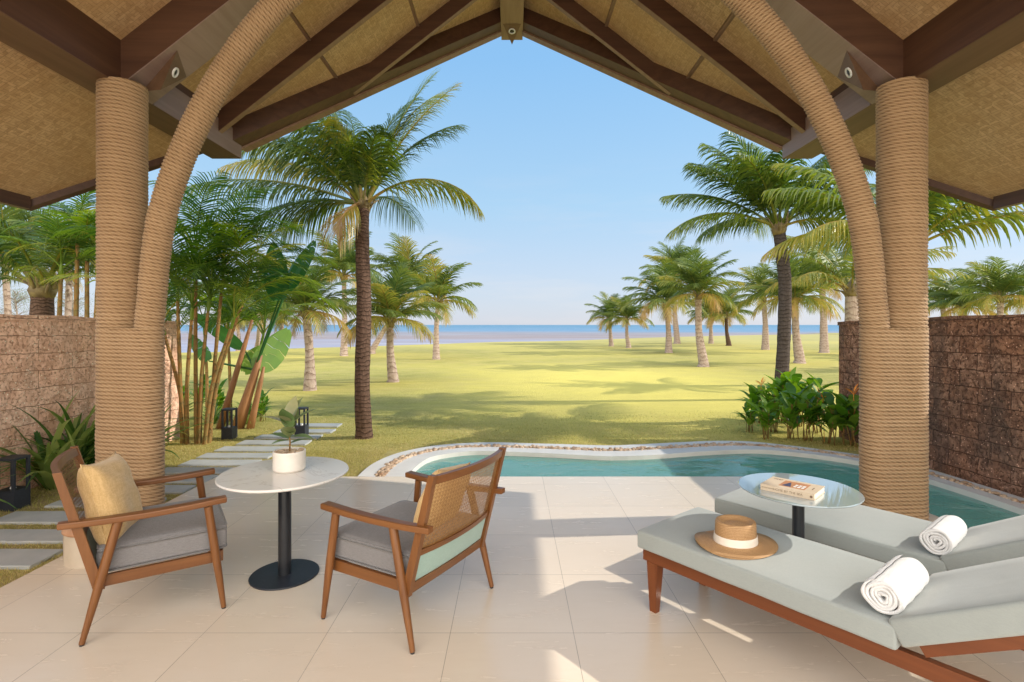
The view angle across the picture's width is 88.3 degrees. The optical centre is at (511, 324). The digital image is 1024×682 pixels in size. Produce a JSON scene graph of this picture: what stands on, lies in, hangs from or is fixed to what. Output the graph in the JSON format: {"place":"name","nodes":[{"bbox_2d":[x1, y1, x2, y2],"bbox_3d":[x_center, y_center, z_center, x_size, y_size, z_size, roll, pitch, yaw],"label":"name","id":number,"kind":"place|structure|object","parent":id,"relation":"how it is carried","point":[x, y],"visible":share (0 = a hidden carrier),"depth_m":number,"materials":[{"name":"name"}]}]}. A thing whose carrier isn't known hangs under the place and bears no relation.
{"place":"outdoors","nodes":[
{"label":"outdoors","id":0,"kind":"place"},
{"bbox_2d":[0,449,385,587],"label":"grass","id":1,"kind":"structure","parent":0,"point":[180,456],"depth_m":5.03,"materials":[{"name":"green plant"}]},
{"bbox_2d":[189,398,233,423],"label":"lily plant","id":2,"kind":"object","parent":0,"point":[216,413],"visible":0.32,"depth_m":8.17,"materials":[{"name":"green plant"}]},
{"bbox_2d":[217,400,276,424],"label":"lily plant","id":3,"kind":"object","parent":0,"point":[267,411],"visible":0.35,"depth_m":8.05,"materials":[{"name":"green plant"}]},
{"bbox_2d":[241,235,266,345],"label":"casuarina tree","id":4,"kind":"object","parent":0,"point":[257,337],"visible":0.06,"depth_m":29.93,"materials":[{"name":"green plant"}]},
{"bbox_2d":[0,333,944,586],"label":"lawn","id":5,"kind":"structure","parent":0,"point":[646,377],"depth_m":12.30,"materials":[{"name":"green plant"}]},
{"bbox_2d":[0,448,24,508],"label":"lily plant","id":6,"kind":"object","parent":5,"relation":"on","point":[6,485],"visible":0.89,"depth_m":4.20,"materials":[{"name":"green plant"}]},
{"bbox_2d":[0,285,29,314],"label":"casuarina tree","id":7,"kind":"object","parent":5,"relation":"on","point":[21,298],"visible":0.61,"depth_m":32.01,"materials":[{"name":"plant"}]},
{"bbox_2d":[0,454,30,511],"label":"bollard light","id":8,"kind":"object","parent":5,"relation":"on","point":[15,496],"visible":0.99,"depth_m":4.36,"materials":[{"name":"black metal"}]},
{"bbox_2d":[0,549,62,569],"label":"stepping stone","id":9,"kind":"object","parent":5,"relation":"on","point":[22,559],"visible":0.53,"depth_m":3.43,"materials":[{"name":"grey stone"}]},
{"bbox_2d":[0,529,62,543],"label":"stepping stone","id":10,"kind":"object","parent":5,"relation":"on","point":[32,536],"visible":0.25,"depth_m":3.76,"materials":[{"name":"grey stone"}]},
{"bbox_2d":[0,204,83,314],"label":"coconut palm","id":11,"kind":"object","parent":5,"relation":"on","point":[13,213],"visible":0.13,"depth_m":10.94,"materials":[{"name":"green plant"}]},
{"bbox_2d":[0,511,83,524],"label":"stepping stone","id":12,"kind":"object","parent":5,"relation":"on","point":[33,517],"visible":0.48,"depth_m":4.13,"materials":[{"name":"grey stone"}]},
{"bbox_2d":[0,424,95,484],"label":"lily plant","id":13,"kind":"object","parent":5,"relation":"on","point":[92,461],"visible":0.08,"depth_m":4.96,"materials":[{"name":"green plant"}]},
{"bbox_2d":[0,391,95,490],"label":"lily plant","id":14,"kind":"object","parent":5,"relation":"on","point":[46,480],"visible":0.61,"depth_m":4.78,"materials":[{"name":"green plant"}]},
{"bbox_2d":[0,190,96,317],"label":"areca palm","id":15,"kind":"object","parent":5,"relation":"on","point":[78,215],"visible":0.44,"depth_m":7.92,"materials":[{"name":"green plant"}]},
{"bbox_2d":[2,202,96,315],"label":"coconut palm","id":16,"kind":"object","parent":5,"relation":"on","point":[68,299],"visible":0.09,"depth_m":9.79,"materials":[{"name":"green plant"}]},
{"bbox_2d":[54,281,93,316],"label":"casuarina tree","id":17,"kind":"object","parent":5,"relation":"on","point":[81,303],"visible":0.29,"depth_m":36.02,"materials":[{"name":"plant"}]},
{"bbox_2d":[0,404,173,481],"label":"lily plant","id":18,"kind":"object","parent":5,"relation":"on","point":[83,435],"visible":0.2,"depth_m":5.01,"materials":[{"name":"green plant"}]},
{"bbox_2d":[0,314,180,489],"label":"garden wall","id":19,"kind":"structure","parent":5,"relation":"on","point":[47,361],"depth_m":5.09,"materials":[{"name":"beige stone"}]},
{"bbox_2d":[0,212,182,314],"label":"coconut palm","id":20,"kind":"object","parent":5,"relation":"on","point":[42,295],"visible":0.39,"depth_m":8.39,"materials":[{"name":"green plant"}]},
{"bbox_2d":[21,401,188,468],"bbox_3d":[-4.422,1.030,5.300,2.148,0.999,1.665,0,0,-34],"label":"lily plant","id":21,"kind":"object","parent":5,"relation":"on","point":[69,426],"visible":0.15,"depth_m":5.10,"materials":[{"name":"green plant"}]},
{"bbox_2d":[44,497,166,507],"bbox_3d":[-3.460,1.534,4.510,0.888,0.052,0.228,0,0,0],"label":"stepping stone","id":22,"kind":"object","parent":5,"relation":"on","point":[57,504],"visible":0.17,"depth_m":4.43,"materials":[{"name":"grey stone"}]},
{"bbox_2d":[164,485,195,493],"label":"stepping stone","id":23,"kind":"object","parent":5,"relation":"on","point":[172,489],"visible":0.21,"depth_m":4.86,"materials":[{"name":"grey stone"}]},
{"bbox_2d":[39,169,343,444],"bbox_3d":[-3.868,-0.196,6.765,3.300,3.649,2.529,0,0,0],"label":"areca palm","id":24,"kind":"object","parent":5,"relation":"on","point":[202,262],"visible":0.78,"depth_m":6.67,"materials":[{"name":"green plant"}]},
{"bbox_2d":[165,475,217,483],"bbox_3d":[-3.335,1.534,5.190,0.777,0.052,0.248,0,0,0],"label":"stepping stone","id":25,"kind":"object","parent":5,"relation":"on","point":[206,478],"visible":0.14,"depth_m":5.11,"materials":[{"name":"grey stone"}]},
{"bbox_2d":[165,400,221,458],"bbox_3d":[-4.184,1.189,6.103,1.113,0.728,1.553,0,0,44],"label":"lily plant","id":26,"kind":"object","parent":5,"relation":"on","point":[168,428],"visible":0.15,"depth_m":6.33,"materials":[{"name":"green plant"}]},
{"bbox_2d":[165,467,233,474],"bbox_3d":[-3.250,1.534,5.490,0.827,0.052,0.227,0,0,0],"label":"stepping stone","id":27,"kind":"object","parent":5,"relation":"on","point":[177,470],"visible":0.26,"depth_m":5.50,"materials":[{"name":"grey stone"}]},
{"bbox_2d":[189,374,211,402],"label":"leafy plant","id":28,"kind":"object","parent":5,"relation":"on","point":[198,389],"visible":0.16,"depth_m":9.33,"materials":[{"name":"green plant"}]},
{"bbox_2d":[180,281,220,348],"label":"casuarina tree","id":29,"kind":"object","parent":5,"relation":"on","point":[193,321],"visible":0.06,"depth_m":33.94,"materials":[{"name":"green plant"}]},
{"bbox_2d":[93,269,327,420],"bbox_3d":[-4.777,0.312,8.392,2.957,2.574,2.607,0,0,35],"label":"areca palm","id":30,"kind":"object","parent":5,"relation":"on","point":[248,314],"visible":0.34,"depth_m":8.38,"materials":[{"name":"green plant"}]},
{"bbox_2d":[203,378,227,411],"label":"leafy plant","id":31,"kind":"object","parent":5,"relation":"on","point":[221,396],"visible":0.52,"depth_m":8.65,"materials":[{"name":"green plant"}]},
{"bbox_2d":[178,459,261,466],"bbox_3d":[-3.200,1.534,5.800,0.807,0.052,0.248,0,0,0],"label":"stepping stone","id":32,"kind":"object","parent":5,"relation":"on","point":[209,462],"visible":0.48,"depth_m":5.78,"materials":[{"name":"grey stone"}]},
{"bbox_2d":[221,408,237,439],"bbox_3d":[-3.804,1.328,7.105,0.144,0.405,0.144,0,0,0],"label":"bollard light","id":33,"kind":"object","parent":5,"relation":"on","point":[229,432],"visible":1,"depth_m":7.03,"materials":[{"name":"black metal"}]},
{"bbox_2d":[196,453,272,459],"bbox_3d":[-3.190,1.534,6.115,0.827,0.052,0.238,0,0,0],"label":"stepping stone","id":34,"kind":"object","parent":5,"relation":"on","point":[233,456],"visible":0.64,"depth_m":6.08,"materials":[{"name":"grey stone"}]},
{"bbox_2d":[210,297,262,350],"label":"coconut palm","id":35,"kind":"object","parent":5,"relation":"on","point":[237,328],"visible":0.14,"depth_m":31.88,"materials":[{"name":"green plant"}]},
{"bbox_2d":[214,446,288,451],"bbox_3d":[-3.160,1.534,6.450,0.847,0.052,0.248,0,0,0],"label":"stepping stone","id":36,"kind":"object","parent":5,"relation":"on","point":[248,448],"visible":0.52,"depth_m":6.44,"materials":[{"name":"grey stone"}]},
{"bbox_2d":[191,240,315,428],"bbox_3d":[-3.888,0.138,7.885,1.908,2.842,0.638,0,0,0],"label":"banana plant","id":37,"kind":"object","parent":5,"relation":"on","point":[255,359],"visible":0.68,"depth_m":7.78,"materials":[{"name":"green plant"}]},
{"bbox_2d":[252,387,274,420],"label":"leafy plant","id":38,"kind":"object","parent":5,"relation":"on","point":[264,400],"visible":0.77,"depth_m":8.42,"materials":[{"name":"green plant"}]},
{"bbox_2d":[239,290,287,346],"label":"coconut palm","id":39,"kind":"object","parent":5,"relation":"on","point":[247,324],"visible":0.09,"depth_m":33.08,"materials":[{"name":"green plant"}]},
{"bbox_2d":[236,440,311,445],"bbox_3d":[-3.060,1.534,6.800,0.888,0.052,0.248,0,0,0],"label":"stepping stone","id":40,"kind":"object","parent":5,"relation":"on","point":[270,442],"visible":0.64,"depth_m":6.71,"materials":[{"name":"grey stone"}]},
{"bbox_2d":[266,300,302,341],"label":"coconut palm","id":41,"kind":"object","parent":5,"relation":"on","point":[287,318],"visible":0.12,"depth_m":34.46,"materials":[{"name":"green plant"}]},
{"bbox_2d":[254,434,322,438],"bbox_3d":[-3.025,1.534,7.160,0.857,0.052,0.228,0,0,0],"label":"stepping stone","id":42,"kind":"object","parent":5,"relation":"on","point":[271,436],"visible":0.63,"depth_m":7.07,"materials":[{"name":"grey stone"}]},
{"bbox_2d":[294,407,308,434],"bbox_3d":[-2.887,1.332,7.244,0.140,0.396,0.140,0,0,0],"label":"bollard light","id":43,"kind":"object","parent":5,"relation":"on","point":[303,428],"visible":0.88,"depth_m":7.17,"materials":[{"name":"black metal"}]},
{"bbox_2d":[250,255,356,390],"bbox_3d":[-4.781,-0.074,12.389,2.797,3.312,2.602,0,0,0],"label":"coconut palm","id":44,"kind":"object","parent":5,"relation":"on","point":[306,314],"visible":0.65,"depth_m":12.26,"materials":[{"name":"green plant"}]},
{"bbox_2d":[273,429,335,433],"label":"stepping stone","id":45,"kind":"object","parent":5,"relation":"on","point":[320,431],"visible":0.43,"depth_m":7.46,"materials":[{"name":"grey stone"}]},
{"bbox_2d":[297,423,341,427],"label":"stepping stone","id":46,"kind":"object","parent":5,"relation":"on","point":[325,425],"visible":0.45,"depth_m":7.91,"materials":[{"name":"grey stone"}]},
{"bbox_2d":[186,66,484,439],"bbox_3d":[-2.570,-1.214,7.911,4.062,5.605,2.818,0,0,-32],"label":"coconut palm","id":47,"kind":"object","parent":5,"relation":"on","point":[365,168],"visible":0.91,"depth_m":7.69,"materials":[{"name":"green plant"}]},
{"bbox_2d":[304,223,388,355],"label":"coconut palm","id":48,"kind":"object","parent":5,"relation":"on","point":[346,260],"visible":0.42,"depth_m":25.58,"materials":[{"name":"green plant"}]},
{"bbox_2d":[337,260,448,382],"bbox_3d":[-3.202,-0.069,14.200,3.045,3.425,3.187,0,0,0],"label":"coconut palm","id":49,"kind":"object","parent":5,"relation":"on","point":[392,300],"visible":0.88,"depth_m":13.93,"materials":[{"name":"green plant"}]},
{"bbox_2d":[370,232,446,353],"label":"coconut palm","id":50,"kind":"object","parent":5,"relation":"on","point":[402,255],"visible":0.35,"depth_m":27.54,"materials":[{"name":"green plant"}]},
{"bbox_2d":[402,254,483,359],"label":"coconut palm","id":51,"kind":"object","parent":5,"relation":"on","point":[440,289],"visible":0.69,"depth_m":22.93,"materials":[{"name":"green plant"}]},
{"bbox_2d":[0,0,1023,521],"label":"pavilion","id":52,"kind":"structure","parent":5,"relation":"on","point":[114,102],"depth_m":4.06,"materials":[{"name":"brown wood"}]},
{"bbox_2d":[584,292,635,345],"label":"coconut palm","id":53,"kind":"object","parent":5,"relation":"on","point":[600,311],"visible":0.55,"depth_m":37.60,"materials":[{"name":"green plant"}]},
{"bbox_2d":[601,295,653,347],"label":"coconut palm","id":54,"kind":"object","parent":5,"relation":"on","point":[627,313],"visible":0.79,"depth_m":34.73,"materials":[{"name":"green plant"}]},
{"bbox_2d":[619,258,709,352],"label":"coconut palm","id":55,"kind":"object","parent":5,"relation":"on","point":[654,302],"visible":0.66,"depth_m":28.58,"materials":[{"name":"green plant"}]},
{"bbox_2d":[638,236,708,343],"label":"coconut palm","id":56,"kind":"object","parent":5,"relation":"on","point":[672,254],"visible":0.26,"depth_m":42.90,"materials":[{"name":"green plant"}]},
{"bbox_2d":[357,441,1023,500],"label":"kerb","id":57,"kind":"structure","parent":5,"relation":"on","point":[372,469],"depth_m":6.50,"materials":[{"name":"grey stone"}]},
{"bbox_2d":[374,442,1023,503],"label":"pebbles","id":58,"kind":"object","parent":5,"relation":"on","point":[383,471],"visible":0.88,"depth_m":6.33,"materials":[{"name":"white stone"}]},
{"bbox_2d":[653,245,746,366],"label":"coconut palm","id":59,"kind":"object","parent":5,"relation":"on","point":[697,276],"visible":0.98,"depth_m":19.12,"materials":[{"name":"green plant"}]},
{"bbox_2d":[685,298,728,343],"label":"coconut palm","id":60,"kind":"object","parent":5,"relation":"on","point":[710,341],"visible":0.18,"depth_m":42.99,"materials":[{"name":"green plant"}]},
{"bbox_2d":[702,284,753,345],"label":"coconut palm","id":61,"kind":"object","parent":5,"relation":"on","point":[725,313],"visible":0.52,"depth_m":38.38,"materials":[{"name":"green plant"}]},
{"bbox_2d":[734,397,760,432],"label":"heliconia plant","id":62,"kind":"object","parent":5,"relation":"on","point":[750,419],"visible":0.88,"depth_m":7.52,"materials":[{"name":"green plant"}]},
{"bbox_2d":[736,377,774,422],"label":"heliconia plant","id":63,"kind":"object","parent":5,"relation":"on","point":[753,392],"visible":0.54,"depth_m":8.24,"materials":[{"name":"green plant"}]},
{"bbox_2d":[744,394,782,438],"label":"heliconia plant","id":64,"kind":"object","parent":5,"relation":"on","point":[765,420],"visible":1,"depth_m":7.07,"materials":[{"name":"green plant"}]},
{"bbox_2d":[726,262,805,349],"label":"coconut palm","id":65,"kind":"object","parent":5,"relation":"on","point":[757,278],"visible":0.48,"depth_m":32.40,"materials":[{"name":"green plant"}]},
{"bbox_2d":[659,130,875,378],"bbox_3d":[5.396,-1.207,10.985,4.591,5.900,3.434,0,0,0],"label":"coconut palm","id":66,"kind":"object","parent":5,"relation":"on","point":[752,178],"visible":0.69,"depth_m":10.73,"materials":[{"name":"green plant"}]},
{"bbox_2d":[752,383,787,433],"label":"heliconia plant","id":67,"kind":"object","parent":5,"relation":"on","point":[772,389],"visible":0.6,"depth_m":7.52,"materials":[{"name":"green plant"}]},
{"bbox_2d":[760,380,787,422],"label":"heliconia plant","id":68,"kind":"object","parent":5,"relation":"on","point":[776,386],"visible":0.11,"depth_m":8.28,"materials":[{"name":"green plant"}]},
{"bbox_2d":[764,370,790,418],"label":"heliconia plant","id":69,"kind":"object","parent":5,"relation":"on","point":[774,380],"visible":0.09,"depth_m":8.45,"materials":[{"name":"green plant"}]},
{"bbox_2d":[765,367,795,420],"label":"heliconia plant","id":70,"kind":"object","parent":5,"relation":"on","point":[788,375],"visible":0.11,"depth_m":8.24,"materials":[{"name":"green plant"}]},
{"bbox_2d":[773,368,806,426],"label":"heliconia plant","id":71,"kind":"object","parent":5,"relation":"on","point":[795,384],"visible":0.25,"depth_m":7.87,"materials":[{"name":"green plant"}]},
{"bbox_2d":[740,249,844,363],"bbox_3d":[11.429,-0.692,21.146,3.958,4.961,4.054,0,0,0],"label":"coconut palm","id":72,"kind":"object","parent":5,"relation":"on","point":[813,302],"visible":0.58,"depth_m":20.90,"materials":[{"name":"green plant"}]},
{"bbox_2d":[771,382,814,438],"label":"heliconia plant","id":73,"kind":"object","parent":5,"relation":"on","point":[791,417],"visible":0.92,"depth_m":7.11,"materials":[{"name":"green plant"}]},
{"bbox_2d":[785,382,830,440],"bbox_3d":[4.006,1.148,6.985,0.694,0.767,0.558,0,0,-35],"label":"heliconia plant","id":74,"kind":"object","parent":5,"relation":"on","point":[811,398],"visible":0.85,"depth_m":6.95,"materials":[{"name":"green plant"}]},
{"bbox_2d":[781,371,838,432],"bbox_3d":[4.239,1.090,7.570,0.798,0.882,0.642,0,0,-6],"label":"heliconia plant","id":75,"kind":"object","parent":5,"relation":"on","point":[816,381],"visible":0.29,"depth_m":7.54,"materials":[{"name":"green plant"}]},
{"bbox_2d":[793,240,855,352],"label":"coconut palm","id":76,"kind":"object","parent":5,"relation":"on","point":[823,344],"visible":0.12,"depth_m":28.80,"materials":[{"name":"green plant"}]},
{"bbox_2d":[800,392,858,444],"bbox_3d":[4.107,1.200,6.738,0.778,0.662,0.734,0,0,-24],"label":"heliconia plant","id":77,"kind":"object","parent":5,"relation":"on","point":[829,419],"visible":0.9,"depth_m":6.75,"materials":[{"name":"green plant"}]},
{"bbox_2d":[814,384,859,446],"bbox_3d":[4.281,1.141,6.692,0.658,0.782,0.704,0,0,-28],"label":"heliconia plant","id":78,"kind":"object","parent":5,"relation":"on","point":[853,420],"visible":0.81,"depth_m":6.67,"materials":[{"name":"green plant"}]},
{"bbox_2d":[764,235,969,320],"bbox_3d":[8.765,-0.575,13.263,3.932,4.542,4.051,0,0,-43],"label":"coconut palm","id":79,"kind":"object","parent":5,"relation":"on","point":[847,286],"visible":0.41,"depth_m":13.38,"materials":[{"name":"green plant"}]},
{"bbox_2d":[760,163,1023,263],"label":"coconut palm","id":80,"kind":"object","parent":5,"relation":"on","point":[963,211],"visible":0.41,"depth_m":8.27,"materials":[{"name":"green plant"}]},
{"bbox_2d":[837,314,1023,497],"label":"garden wall","id":81,"kind":"structure","parent":5,"relation":"on","point":[976,398],"depth_m":5.10,"materials":[{"name":"brown stone"}]},
{"bbox_2d":[928,268,986,315],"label":"coconut palm","id":82,"kind":"object","parent":5,"relation":"on","point":[931,299],"visible":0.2,"depth_m":26.79,"materials":[{"name":"green plant"}]},
{"bbox_2d":[927,265,1016,316],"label":"coconut palm","id":83,"kind":"object","parent":5,"relation":"on","point":[944,302],"visible":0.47,"depth_m":23.91,"materials":[{"name":"green plant"}]},
{"bbox_2d":[944,256,1023,315],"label":"coconut palm","id":84,"kind":"object","parent":5,"relation":"on","point":[997,282],"visible":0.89,"depth_m":17.92,"materials":[{"name":"green plant"}]},
{"bbox_2d":[983,263,1023,314],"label":"coconut palm","id":85,"kind":"object","parent":5,"relation":"on","point":[1013,305],"visible":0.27,"depth_m":20.38,"materials":[{"name":"green plant"}]},
{"bbox_2d":[180,325,838,352],"bbox_3d":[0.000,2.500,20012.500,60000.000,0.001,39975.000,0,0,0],"label":"sea","id":86,"kind":"structure","parent":0,"point":[481,333],"depth_m":153.24,"materials":[{"name":"liquid"}]},
{"bbox_2d":[0,477,1023,681],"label":"terrace floor","id":87,"kind":"structure","parent":0,"point":[565,598],"depth_m":2.71,"materials":[{"name":"tile"}]},
{"bbox_2d":[61,516,84,568],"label":"plinth","id":88,"kind":"structure","parent":87,"relation":"on","point":[72,558],"depth_m":3.25,"materials":[{"name":"ceramic"}]},
{"bbox_2d":[50,446,226,646],"bbox_3d":[-2.013,1.091,2.882,0.757,0.819,0.715,0,0,-34],"label":"armchair","id":89,"kind":"object","parent":87,"relation":"on","point":[159,532],"visible":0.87,"depth_m":2.70,"materials":[{"name":"brown wood"}]},
{"bbox_2d":[77,451,142,544],"bbox_3d":[-2.110,0.910,2.781,0.174,0.445,0.445,-17,1,-19],"label":"throw pillow","id":90,"kind":"object","parent":89,"relation":"on","point":[107,487],"visible":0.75,"depth_m":2.64,"materials":[{"name":"beige fabric"}]},
{"bbox_2d":[215,457,348,590],"bbox_3d":[-1.365,1.191,3.170,0.734,0.618,0.734,0,0,0],"label":"side table","id":91,"kind":"object","parent":87,"relation":"on","point":[284,571],"visible":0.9,"depth_m":3.13,"materials":[{"name":"stone"}]},
{"bbox_2d":[261,396,317,473],"bbox_3d":[-1.348,0.659,3.198,0.322,0.444,0.231,0,0,0],"label":"potted plant","id":92,"kind":"object","parent":91,"relation":"on","point":[288,460],"visible":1,"depth_m":3.17,"materials":[{"name":"beige ceramic"}]},
{"bbox_2d":[320,447,506,654],"bbox_3d":[-0.488,1.091,2.824,0.757,0.819,0.715,0,0,29],"label":"armchair","id":93,"kind":"object","parent":87,"relation":"on","point":[402,547],"visible":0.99,"depth_m":2.63,"materials":[{"name":"brown wood"}]},
{"bbox_2d":[413,462,470,527],"bbox_3d":[-0.376,0.935,2.875,0.163,0.365,0.365,22,1,24],"label":"throw pillow","id":94,"kind":"object","parent":93,"relation":"on","point":[418,508],"visible":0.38,"depth_m":2.76,"materials":[{"name":"beige fabric"}]},
{"bbox_2d":[738,473,864,538],"bbox_3d":[1.495,1.176,2.755,0.578,0.648,0.578,0,0,0],"label":"side table","id":95,"kind":"object","parent":87,"relation":"on","point":[836,495],"visible":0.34,"depth_m":2.73,"materials":[{"name":"white glass"}]},
{"bbox_2d":[761,476,824,500],"bbox_3d":[1.440,0.836,2.709,0.251,0.031,0.183,0,0,45],"label":"book","id":96,"kind":"object","parent":95,"relation":"on","point":[804,490],"visible":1,"depth_m":2.67,"materials":[{"name":"paper"}]},
{"bbox_2d":[638,507,1023,681],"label":"sun lounger","id":97,"kind":"object","parent":87,"relation":"on","point":[811,585],"visible":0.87,"depth_m":2.09,"materials":[{"name":"fabric"}]},
{"bbox_2d":[694,514,777,559],"bbox_3d":[1.095,1.018,2.585,0.390,0.125,0.346,0,0,-10],"label":"straw hat","id":98,"kind":"object","parent":97,"relation":"on","point":[736,537],"visible":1,"depth_m":2.52,"materials":[{"name":"brown wicker"}]},
{"bbox_2d":[861,555,928,614],"bbox_3d":[1.500,1.008,2.062,0.341,0.124,0.138,0,0,-39],"label":"rolled towel","id":99,"kind":"object","parent":97,"relation":"on","point":[896,585],"visible":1,"depth_m":1.99,"materials":[{"name":"white fabric"}]},
{"bbox_2d":[715,488,1023,575],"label":"sun lounger","id":100,"kind":"object","parent":87,"relation":"on","point":[880,535],"visible":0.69,"depth_m":2.73,"materials":[{"name":"fabric"}]},
{"bbox_2d":[919,515,966,554],"bbox_3d":[2.086,1.012,2.552,0.303,0.121,0.128,0,0,-39],"label":"rolled towel","id":101,"kind":"object","parent":100,"relation":"on","point":[944,535],"visible":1,"depth_m":2.48,"materials":[{"name":"white fabric"}]},
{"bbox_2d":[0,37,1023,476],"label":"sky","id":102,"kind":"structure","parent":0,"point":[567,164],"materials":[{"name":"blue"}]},
{"bbox_2d":[166,410,858,450],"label":"grass","id":103,"kind":"structure","parent":0,"point":[637,438],"depth_m":7.34,"materials":[{"name":"green plant"}]},
{"label":"pool floor","id":104,"kind":"structure","parent":0,"visible":0},
{"bbox_2d":[419,456,1014,527],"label":"water","id":105,"kind":"structure","parent":104,"relation":"on","point":[969,513],"depth_m":6.13,"materials":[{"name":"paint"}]},
{"bbox_2d":[385,445,1023,516],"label":"pool coping","id":106,"kind":"object","parent":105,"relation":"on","point":[418,462],"visible":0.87,"depth_m":6.12,"materials":[{"name":"grey stone"}]}
]}

